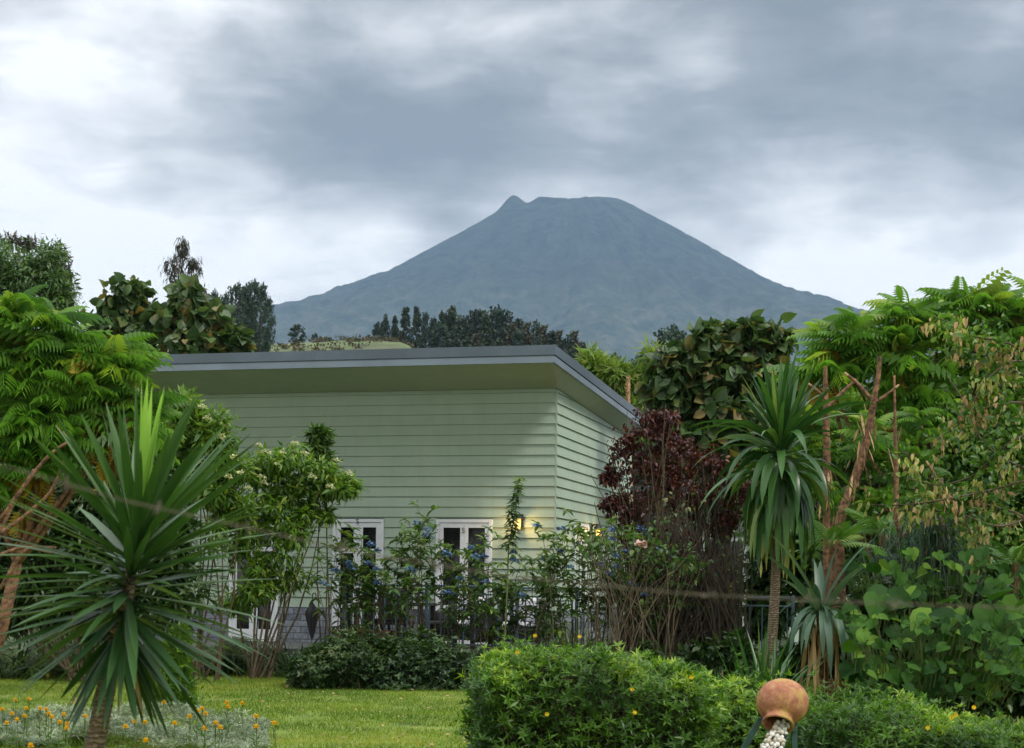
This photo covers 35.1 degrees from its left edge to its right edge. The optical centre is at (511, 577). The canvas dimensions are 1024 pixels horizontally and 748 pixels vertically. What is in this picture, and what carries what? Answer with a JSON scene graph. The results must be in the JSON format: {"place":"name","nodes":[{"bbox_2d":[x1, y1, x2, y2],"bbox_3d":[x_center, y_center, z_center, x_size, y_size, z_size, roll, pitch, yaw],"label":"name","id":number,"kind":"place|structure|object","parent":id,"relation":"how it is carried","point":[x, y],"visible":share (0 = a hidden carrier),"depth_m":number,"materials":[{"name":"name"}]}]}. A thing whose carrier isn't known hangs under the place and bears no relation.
{"place":"outdoors","nodes":[
{"label":"outdoors","id":0,"kind":"place"},
{"bbox_2d":[0,340,1023,747],"bbox_3d":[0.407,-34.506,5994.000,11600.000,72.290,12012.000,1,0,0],"label":"ground","id":1,"kind":"structure","parent":0,"point":[274,678],"depth_m":19.90,"materials":[{"name":"plant"}]},
{"bbox_2d":[0,635,60,679],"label":"strap plant","id":2,"kind":"object","parent":1,"relation":"on","point":[20,654],"visible":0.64,"depth_m":24.29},
{"bbox_2d":[0,442,66,589],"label":"bare trunk","id":3,"kind":"object","parent":1,"relation":"on","point":[4,516],"visible":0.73,"depth_m":19.28,"materials":[{"name":"red plant"}]},
{"bbox_2d":[0,230,82,583],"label":"pale green tree","id":4,"kind":"object","parent":1,"relation":"on","point":[20,243],"visible":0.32,"depth_m":51.88,"materials":[{"name":"green plant"}]},
{"bbox_2d":[0,231,86,333],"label":"pale green tree","id":5,"kind":"object","parent":1,"relation":"on","point":[25,274],"visible":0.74,"depth_m":49.65,"materials":[{"name":"green plant"}]},
{"bbox_2d":[10,630,146,675],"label":"strap plant","id":6,"kind":"object","parent":1,"relation":"on","point":[71,659],"visible":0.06,"depth_m":24.87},
{"bbox_2d":[0,284,195,655],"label":"pinnate tree","id":7,"kind":"object","parent":1,"relation":"on","point":[66,371],"visible":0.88,"depth_m":20.09,"materials":[{"name":"green plant"}]},
{"bbox_2d":[0,445,228,681],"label":"garden shrub","id":8,"kind":"object","parent":1,"relation":"on","point":[73,510],"visible":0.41,"depth_m":23.73,"materials":[{"name":"plant"}]},
{"bbox_2d":[80,272,167,394],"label":"broad leaved tree","id":9,"kind":"object","parent":1,"relation":"on","point":[126,307],"visible":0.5,"depth_m":43.69,"materials":[{"name":"green plant"}]},
{"bbox_2d":[0,634,251,676],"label":"hedge","id":10,"kind":"object","parent":1,"relation":"on","point":[36,658],"visible":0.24,"depth_m":25.25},
{"bbox_2d":[0,699,272,747],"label":"silver ground cover","id":11,"kind":"object","parent":1,"relation":"on","point":[117,722],"visible":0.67,"depth_m":15.46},
{"bbox_2d":[0,376,286,747],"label":"yucca","id":12,"kind":"object","parent":1,"relation":"on","point":[121,654],"visible":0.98,"depth_m":7.30,"materials":[{"name":"green plant"}]},
{"bbox_2d":[152,622,204,707],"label":"thuja bush","id":13,"kind":"object","parent":1,"relation":"on","point":[186,669],"visible":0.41,"depth_m":19.41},
{"bbox_2d":[158,236,214,297],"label":"slender eucalyptus","id":14,"kind":"object","parent":1,"relation":"on","point":[192,264],"visible":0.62,"depth_m":61.90,"materials":[{"name":"green plant"}]},
{"bbox_2d":[149,273,256,353],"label":"broad leaved tree","id":15,"kind":"object","parent":1,"relation":"on","point":[190,317],"visible":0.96,"depth_m":42.66,"materials":[{"name":"green plant"}]},
{"bbox_2d":[155,384,264,680],"bbox_3d":[-4.715,-0.661,24.490,1.964,4.538,1.153,1,0,0],"label":"elder tree","id":16,"kind":"object","parent":1,"relation":"on","point":[197,431],"visible":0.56,"depth_m":24.36,"materials":[{"name":"plant"}]},
{"bbox_2d":[2,684,464,747],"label":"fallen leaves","id":17,"kind":"object","parent":1,"relation":"on","point":[304,710],"visible":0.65,"depth_m":18.95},
{"bbox_2d":[224,280,250,326],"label":"eucalyptus tree","id":18,"kind":"object","parent":1,"relation":"on","point":[241,303],"visible":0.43,"depth_m":291.67,"materials":[{"name":"green plant"}]},
{"bbox_2d":[236,284,256,350],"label":"eucalyptus tree","id":19,"kind":"object","parent":1,"relation":"on","point":[247,296],"visible":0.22,"depth_m":297.21,"materials":[{"name":"green plant"}]},
{"bbox_2d":[204,635,296,675],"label":"strap plant","id":20,"kind":"object","parent":1,"relation":"on","point":[243,667],"visible":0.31,"depth_m":25.70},
{"bbox_2d":[238,279,269,351],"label":"eucalyptus tree","id":21,"kind":"object","parent":1,"relation":"on","point":[252,285],"visible":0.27,"depth_m":300.46,"materials":[{"name":"green plant"}]},
{"bbox_2d":[243,281,275,351],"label":"eucalyptus tree","id":22,"kind":"object","parent":1,"relation":"on","point":[262,293],"visible":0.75,"depth_m":293.96,"materials":[{"name":"green plant"}]},
{"bbox_2d":[223,629,350,677],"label":"strap plant","id":23,"kind":"object","parent":1,"relation":"on","point":[279,665],"visible":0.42,"depth_m":25.34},
{"bbox_2d":[213,436,368,679],"bbox_3d":[-3.427,-0.279,24.999,2.458,3.812,1.197,1,0,0],"label":"elder tree","id":24,"kind":"object","parent":1,"relation":"on","point":[326,484],"visible":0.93,"depth_m":24.89,"materials":[{"name":"plant"}]},
{"bbox_2d":[168,334,416,353],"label":"hill scrub","id":25,"kind":"object","parent":1,"relation":"on","point":[296,343],"visible":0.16,"depth_m":392.19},
{"bbox_2d":[287,324,306,342],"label":"eucalyptus tree","id":26,"kind":"object","parent":1,"relation":"on","point":[295,333],"visible":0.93,"depth_m":429.51,"materials":[{"name":"green plant"}]},
{"bbox_2d":[297,421,344,670],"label":"elder shoot","id":27,"kind":"object","parent":1,"relation":"on","point":[320,438],"visible":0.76,"depth_m":25.35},
{"bbox_2d":[26,637,640,674],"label":"deck","id":28,"kind":"structure","parent":1,"relation":"on","point":[294,644],"depth_m":27.21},
{"bbox_2d":[305,593,317,642],"bbox_3d":[-3.526,0.723,28.600,0.246,0.908,0.154,1,0,14],"label":"umbrella","id":29,"kind":"object","parent":28,"relation":"on","point":[311,610],"visible":0.88,"depth_m":28.57,"materials":[{"name":"black fabric"}]},
{"bbox_2d":[352,602,436,638],"bbox_3d":[-1.978,0.797,27.354,1.240,0.750,0.800,1,0,14],"label":"table","id":30,"kind":"object","parent":28,"relation":"on","point":[432,608],"visible":0.24,"depth_m":27.33,"materials":[{"name":"wicker"}]},
{"bbox_2d":[378,589,414,640],"bbox_3d":[-1.899,0.683,26.658,0.480,0.980,0.490,1,0,14],"label":"dining chair","id":31,"kind":"object","parent":28,"relation":"on","point":[388,622],"visible":0.39,"depth_m":26.43,"materials":[{"name":"black wicker"}]},
{"bbox_2d":[342,584,513,647],"bbox_3d":[-1.379,0.814,26.115,2.880,1.440,0.052,1,0,14],"label":"railing","id":32,"kind":"object","parent":28,"relation":"on","point":[427,607],"visible":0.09,"depth_m":26.09,"materials":[{"name":"metal"}]},
{"bbox_2d":[434,596,491,648],"bbox_3d":[-0.808,0.755,27.475,0.800,0.860,0.700,1,0,29],"label":"armchair","id":33,"kind":"object","parent":28,"relation":"on","point":[467,634],"visible":0.19,"depth_m":27.29,"materials":[{"name":"black wicker"}]},
{"bbox_2d":[515,587,638,647],"bbox_3d":[1.012,0.852,25.498,1.980,1.420,0.052,1,0,14],"label":"railing","id":34,"kind":"object","parent":28,"relation":"on","point":[517,608],"visible":0.18,"depth_m":25.54,"materials":[{"name":"metal"}]},
{"bbox_2d":[304,535,374,675],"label":"flowering bush","id":35,"kind":"object","parent":1,"relation":"on","point":[347,607],"visible":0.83,"depth_m":24.77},
{"bbox_2d":[334,523,402,670],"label":"flowering bush","id":36,"kind":"object","parent":1,"relation":"on","point":[366,581],"visible":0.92,"depth_m":24.58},
{"bbox_2d":[278,619,490,690],"bbox_3d":[-1.768,1.279,23.505,3.177,1.359,1.967,1,0,0],"label":"ground hedge","id":37,"kind":"object","parent":1,"relation":"on","point":[308,667],"visible":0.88,"depth_m":22.95,"materials":[{"name":"plant"}]},
{"bbox_2d":[139,345,641,645],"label":"house","id":38,"kind":"structure","parent":1,"relation":"on","point":[461,437],"depth_m":28.54,"materials":[{"name":"green"}]},
{"bbox_2d":[228,519,278,640],"bbox_3d":[-4.667,0.050,29.389,0.960,2.230,0.167,1,0,14],"label":"french door","id":39,"kind":"structure","parent":38,"relation":"in","point":[247,627],"depth_m":29.37,"materials":[{"name":"white paint"}]},
{"bbox_2d":[331,519,383,641],"bbox_3d":[-2.740,0.070,28.892,0.960,2.236,0.167,1,0,14],"label":"french door","id":40,"kind":"structure","parent":38,"relation":"in","point":[373,528],"depth_m":28.86,"materials":[{"name":"white paint"}]},
{"bbox_2d":[435,519,492,643],"bbox_3d":[-0.844,0.095,28.403,1.020,2.230,0.167,1,0,14],"label":"french door","id":41,"kind":"structure","parent":38,"relation":"in","point":[457,532],"depth_m":28.37,"materials":[{"name":"white paint"}]},
{"bbox_2d":[573,523,588,643],"bbox_3d":[1.242,0.120,29.984,0.167,2.230,1.160,1,0,14],"label":"french door","id":42,"kind":"structure","parent":38,"relation":"in","point":[585,525],"depth_m":29.93,"materials":[{"name":"white paint"}]},
{"bbox_2d":[359,517,436,671],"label":"flowering bush","id":43,"kind":"object","parent":1,"relation":"on","point":[409,569],"visible":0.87,"depth_m":24.60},
{"bbox_2d":[399,306,413,342],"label":"eucalyptus tree","id":44,"kind":"object","parent":1,"relation":"on","point":[404,319],"visible":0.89,"depth_m":459.42,"materials":[{"name":"green plant"}]},
{"bbox_2d":[409,305,422,347],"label":"eucalyptus tree","id":45,"kind":"object","parent":1,"relation":"on","point":[416,324],"visible":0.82,"depth_m":449.01,"materials":[{"name":"green plant"}]},
{"bbox_2d":[389,500,458,678],"bbox_3d":[-1.273,0.214,24.638,1.022,2.820,1.350,1,0,-29],"label":"flowering bush","id":46,"kind":"object","parent":1,"relation":"on","point":[432,589],"visible":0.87,"depth_m":24.76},
{"bbox_2d":[419,311,431,347],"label":"eucalyptus tree","id":47,"kind":"object","parent":1,"relation":"on","point":[424,330],"visible":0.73,"depth_m":449.07,"materials":[{"name":"green plant"}]},
{"bbox_2d":[429,322,448,347],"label":"eucalyptus tree","id":48,"kind":"object","parent":1,"relation":"on","point":[440,331],"visible":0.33,"depth_m":431.21,"materials":[{"name":"green plant"}]},
{"bbox_2d":[443,305,459,346],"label":"eucalyptus tree","id":49,"kind":"object","parent":1,"relation":"on","point":[450,322],"visible":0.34,"depth_m":451.19,"materials":[{"name":"green plant"}]},
{"bbox_2d":[423,543,486,650],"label":"flowering bush","id":50,"kind":"object","parent":1,"relation":"on","point":[450,597],"visible":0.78,"depth_m":24.74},
{"bbox_2d":[441,324,471,347],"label":"eucalyptus tree","id":51,"kind":"object","parent":1,"relation":"on","point":[456,339],"visible":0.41,"depth_m":418.16,"materials":[{"name":"green plant"}]},
{"bbox_2d":[468,308,483,343],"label":"eucalyptus tree","id":52,"kind":"object","parent":1,"relation":"on","point":[475,327],"visible":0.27,"depth_m":456.28,"materials":[{"name":"green plant"}]},
{"bbox_2d":[455,526,515,651],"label":"flowering bush","id":53,"kind":"object","parent":1,"relation":"on","point":[481,607],"visible":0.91,"depth_m":24.41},
{"bbox_2d":[478,310,494,345],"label":"eucalyptus tree","id":54,"kind":"object","parent":1,"relation":"on","point":[487,328],"visible":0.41,"depth_m":445.96,"materials":[{"name":"green plant"}]},
{"bbox_2d":[487,309,520,344],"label":"eucalyptus tree","id":55,"kind":"object","parent":1,"relation":"on","point":[501,325],"visible":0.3,"depth_m":466.42,"materials":[{"name":"green plant"}]},
{"bbox_2d":[478,547,537,658],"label":"flowering bush","id":56,"kind":"object","parent":1,"relation":"on","point":[514,591],"visible":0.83,"depth_m":24.52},
{"bbox_2d":[0,668,1023,747],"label":"grass","id":57,"kind":"structure","parent":1,"relation":"on","point":[37,686],"depth_m":19.48,"materials":[{"name":"plant"}]},
{"bbox_2d":[499,477,526,656],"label":"tall shoot","id":58,"kind":"object","parent":1,"relation":"on","point":[512,535],"visible":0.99,"depth_m":23.99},
{"bbox_2d":[520,321,535,344],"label":"eucalyptus tree","id":59,"kind":"object","parent":1,"relation":"on","point":[528,339],"visible":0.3,"depth_m":447.07,"materials":[{"name":"green plant"}]},
{"bbox_2d":[525,522,571,650],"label":"flowering bush","id":60,"kind":"object","parent":1,"relation":"on","point":[557,632],"visible":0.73,"depth_m":24.17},
{"bbox_2d":[531,520,604,652],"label":"flowering bush","id":61,"kind":"object","parent":1,"relation":"on","point":[548,583],"visible":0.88,"depth_m":24.17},
{"bbox_2d":[558,334,577,359],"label":"eucalyptus tree","id":62,"kind":"object","parent":1,"relation":"on","point":[565,346],"visible":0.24,"depth_m":447.91,"materials":[{"name":"green plant"}]},
{"bbox_2d":[511,605,632,677],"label":"grass tuft","id":63,"kind":"object","parent":1,"relation":"on","point":[562,640],"visible":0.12,"depth_m":25.24,"materials":[{"name":"plant"}]},
{"bbox_2d":[448,632,740,747],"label":"garden hedge","id":64,"kind":"object","parent":1,"relation":"on","point":[655,696],"visible":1,"depth_m":13.09,"materials":[{"name":"plant"}]},
{"bbox_2d":[562,507,628,683],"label":"flowering bush","id":65,"kind":"object","parent":1,"relation":"on","point":[579,531],"visible":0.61,"depth_m":24.38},
{"bbox_2d":[584,515,650,648],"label":"flowering bush","id":66,"kind":"object","parent":1,"relation":"on","point":[624,577],"visible":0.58,"depth_m":24.54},
{"bbox_2d":[573,333,665,521],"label":"bamboo clump","id":67,"kind":"object","parent":1,"relation":"on","point":[597,363],"visible":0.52,"depth_m":45.66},
{"bbox_2d":[478,626,761,682],"bbox_3d":[1.458,1.210,23.625,4.394,1.038,0.970,1,0,0],"label":"garden shrub","id":68,"kind":"object","parent":1,"relation":"on","point":[703,653],"visible":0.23,"depth_m":23.50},
{"bbox_2d":[572,516,708,665],"bbox_3d":[1.863,0.389,23.610,2.000,2.566,0.820,1,0,0],"label":"twig thicket","id":69,"kind":"object","parent":1,"relation":"on","point":[596,546],"visible":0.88,"depth_m":23.57,"materials":[{"name":"plant"}]},
{"bbox_2d":[591,403,702,655],"bbox_3d":[2.092,-0.539,25.193,1.768,4.443,0.884,1,0,0],"label":"purple shrub","id":70,"kind":"object","parent":1,"relation":"on","point":[660,423],"visible":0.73,"depth_m":25.11,"materials":[{"name":"plant"}]},
{"bbox_2d":[614,525,687,646],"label":"flowering bush","id":71,"kind":"object","parent":1,"relation":"on","point":[640,543],"visible":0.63,"depth_m":24.35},
{"bbox_2d":[639,324,683,482],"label":"eucalyptus tree","id":72,"kind":"object","parent":1,"relation":"on","point":[663,338],"visible":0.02,"depth_m":204.28,"materials":[{"name":"green plant"}]},
{"bbox_2d":[651,556,713,649],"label":"flowering bush","id":73,"kind":"object","parent":1,"relation":"on","point":[679,588],"visible":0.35,"depth_m":24.57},
{"bbox_2d":[628,436,756,685],"bbox_3d":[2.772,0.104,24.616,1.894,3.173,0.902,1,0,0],"label":"twig thicket","id":74,"kind":"object","parent":1,"relation":"on","point":[727,620],"visible":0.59,"depth_m":24.54,"materials":[{"name":"brown plant"}]},
{"bbox_2d":[643,594,794,651],"bbox_3d":[3.150,0.922,24.945,2.360,1.330,0.052,1,0,14],"label":"railing","id":75,"kind":"object","parent":1,"relation":"on","point":[792,606],"visible":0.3,"depth_m":24.75,"materials":[{"name":"metal"}]},
{"bbox_2d":[634,309,806,594],"bbox_3d":[4.036,-1.683,31.118,3.473,6.900,2.042,1,0,0],"label":"broad leaved tree","id":76,"kind":"object","parent":1,"relation":"on","point":[700,371],"visible":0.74,"depth_m":30.69,"materials":[{"name":"green plant"}]},
{"bbox_2d":[699,624,831,696],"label":"spiky clump","id":77,"kind":"object","parent":1,"relation":"on","point":[760,660],"visible":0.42,"depth_m":16.07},
{"bbox_2d":[703,652,828,747],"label":"garden hedge","id":78,"kind":"object","parent":1,"relation":"on","point":[734,731],"visible":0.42,"depth_m":14.89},
{"bbox_2d":[741,717,797,747],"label":"pot stand","id":79,"kind":"object","parent":1,"relation":"on","point":[754,730],"visible":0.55,"depth_m":11.53,"materials":[{"name":"paint"}]},
{"bbox_2d":[756,678,808,732],"bbox_3d":[1.919,0.909,11.481,0.368,0.388,0.377,1,0,0],"label":"clay pot","id":80,"kind":"object","parent":79,"relation":"on","point":[780,699],"visible":0.96,"depth_m":11.38,"materials":[{"name":"ceramic"}]},
{"bbox_2d":[686,348,877,673],"bbox_3d":[2.897,-0.418,17.953,1.953,4.221,2.214,1,0,-39],"label":"dracaena","id":81,"kind":"object","parent":1,"relation":"on","point":[782,494],"visible":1,"depth_m":17.83,"materials":[{"name":"green plant"}]},
{"bbox_2d":[767,533,871,710],"bbox_3d":[3.241,0.585,17.050,1.097,2.107,1.210,1,0,16],"label":"agave","id":82,"kind":"object","parent":1,"relation":"on","point":[826,632],"visible":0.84,"depth_m":16.87,"materials":[{"name":"green plant"}]},
{"bbox_2d":[808,366,856,601],"bbox_3d":[4.049,-0.469,20.744,0.615,4.470,0.300,1,0,-16],"label":"broken trunk","id":83,"kind":"object","parent":1,"relation":"on","point":[827,458],"visible":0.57,"depth_m":20.76,"materials":[{"name":"brown plant"}]},
{"bbox_2d":[790,517,885,699],"bbox_3d":[3.765,0.454,19.466,1.490,2.422,1.378,1,0,0],"label":"tree fern","id":84,"kind":"object","parent":1,"relation":"on","point":[842,534],"visible":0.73,"depth_m":19.35,"materials":[{"name":"green plant"}]},
{"bbox_2d":[834,356,899,703],"bbox_3d":[4.463,-0.513,20.486,0.767,4.570,0.268,1,0,-5],"label":"broken trunk","id":85,"kind":"object","parent":1,"relation":"on","point":[862,452],"visible":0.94,"depth_m":20.46,"materials":[{"name":"red plant"}]},
{"bbox_2d":[751,382,989,532],"bbox_3d":[5.757,-0.614,24.797,4.142,4.778,1.679,1,0,0],"label":"pinnate tree","id":86,"kind":"object","parent":1,"relation":"on","point":[878,414],"visible":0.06,"depth_m":24.67,"materials":[{"name":"green plant"}]},
{"bbox_2d":[794,405,953,574],"bbox_3d":[4.599,-0.278,21.456,2.533,4.087,1.304,1,0,0],"label":"pinnate tree","id":87,"kind":"object","parent":1,"relation":"on","point":[884,443],"visible":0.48,"depth_m":21.41,"materials":[{"name":"green plant"}]},
{"bbox_2d":[731,382,1023,645],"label":"garden shrub","id":88,"kind":"object","parent":1,"relation":"on","point":[758,585],"visible":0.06,"depth_m":26.34,"materials":[{"name":"plant"}]},
{"bbox_2d":[826,546,932,606],"bbox_3d":[4.172,0.645,18.648,1.165,2.011,1.195,1,0,35],"label":"pine sapling","id":89,"kind":"object","parent":1,"relation":"on","point":[877,559],"visible":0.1,"depth_m":18.54,"materials":[{"name":"green plant"}]},
{"bbox_2d":[834,584,939,691],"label":"heart leaf plant","id":90,"kind":"object","parent":1,"relation":"on","point":[879,593],"visible":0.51,"depth_m":16.03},
{"bbox_2d":[833,506,942,555],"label":"tree fern","id":91,"kind":"object","parent":1,"relation":"on","point":[859,516],"visible":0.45,"depth_m":19.96,"materials":[{"name":"green plant"}]},
{"bbox_2d":[757,267,1023,532],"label":"pinnate tree","id":92,"kind":"object","parent":1,"relation":"on","point":[857,347],"visible":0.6,"depth_m":22.58,"materials":[{"name":"green plant"}]},
{"bbox_2d":[759,670,1023,747],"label":"garden hedge","id":93,"kind":"object","parent":1,"relation":"on","point":[834,724],"visible":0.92,"depth_m":12.60,"materials":[{"name":"plant"}]},
{"bbox_2d":[888,375,900,546],"bbox_3d":[4.944,-0.423,20.993,0.195,4.394,0.249,1,0,34],"label":"broken trunk","id":94,"kind":"object","parent":1,"relation":"on","point":[895,464],"visible":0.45,"depth_m":20.98,"materials":[{"name":"brown plant"}]},
{"bbox_2d":[770,568,1023,731],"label":"garden shrub","id":95,"kind":"object","parent":1,"relation":"on","point":[1014,707],"visible":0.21,"depth_m":17.23,"materials":[{"name":"plant"}]},
{"bbox_2d":[774,423,1020,595],"bbox_3d":[5.222,-0.209,22.029,3.509,3.887,1.077,1,0,0],"label":"garden shrub","id":96,"kind":"object","parent":1,"relation":"on","point":[951,462],"visible":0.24,"depth_m":21.88,"materials":[{"name":"plant"}]},
{"bbox_2d":[856,526,951,588],"bbox_3d":[4.603,0.524,18.983,1.230,2.264,1.096,1,0,0],"label":"pine sapling","id":97,"kind":"object","parent":1,"relation":"on","point":[894,544],"visible":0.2,"depth_m":18.91,"materials":[{"name":"green plant"}]},
{"bbox_2d":[842,543,1023,652],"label":"heart leaf plant","id":98,"kind":"object","parent":1,"relation":"on","point":[987,589],"visible":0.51,"depth_m":16.95,"materials":[{"name":"plant"}]},
{"bbox_2d":[849,612,1023,708],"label":"heart leaf plant","id":99,"kind":"object","parent":1,"relation":"on","point":[864,637],"visible":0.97,"depth_m":15.25,"materials":[{"name":"plant"}]},
{"bbox_2d":[851,300,1023,577],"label":"pod tree","id":100,"kind":"object","parent":1,"relation":"on","point":[958,336],"visible":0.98,"depth_m":17.43,"materials":[{"name":"plant"}]},
{"bbox_2d":[884,508,990,593],"bbox_3d":[4.705,0.428,18.239,1.206,2.446,1.080,1,0,0],"label":"pine sapling","id":101,"kind":"object","parent":1,"relation":"on","point":[929,538],"visible":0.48,"depth_m":18.09,"materials":[{"name":"green plant"}]},
{"bbox_2d":[906,597,987,710],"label":"heart leaf plant","id":102,"kind":"object","parent":1,"relation":"on","point":[948,611],"visible":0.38,"depth_m":15.75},
{"bbox_2d":[889,388,1023,714],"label":"garden shrub","id":103,"kind":"object","parent":1,"relation":"on","point":[1017,500],"visible":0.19,"depth_m":19.37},
{"bbox_2d":[960,539,1023,723],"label":"tree fern","id":104,"kind":"object","parent":1,"relation":"on","point":[1018,551],"visible":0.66,"depth_m":18.46,"materials":[{"name":"green plant"}]},
{"bbox_2d":[970,587,1023,702],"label":"heart leaf plant","id":105,"kind":"object","parent":1,"relation":"on","point":[994,617],"visible":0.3,"depth_m":15.78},
{"bbox_2d":[0,465,1023,611],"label":"barbed wire","id":106,"kind":"object","parent":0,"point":[524,577],"visible":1,"depth_m":2.30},
{"bbox_2d":[0,0,1023,328],"label":"sky","id":107,"kind":"structure","parent":0,"point":[850,152],"materials":[{"name":"grey"}]},
{"bbox_2d":[494,598,545,648],"bbox_3d":[0.130,0.767,26.923,0.800,0.860,0.700,1,0,9],"label":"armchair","id":108,"kind":"object","parent":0,"point":[523,624],"visible":0.26,"depth_m":26.68,"materials":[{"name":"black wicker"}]},
{"bbox_2d":[163,195,940,385],"bbox_3d":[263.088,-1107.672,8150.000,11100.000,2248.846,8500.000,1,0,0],"label":"volcano","id":109,"kind":"structure","parent":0,"point":[619,277],"depth_m":8581.29},
{"bbox_2d":[630,486,798,653],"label":"house wing","id":110,"kind":"structure","parent":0,"point":[796,639],"depth_m":34.77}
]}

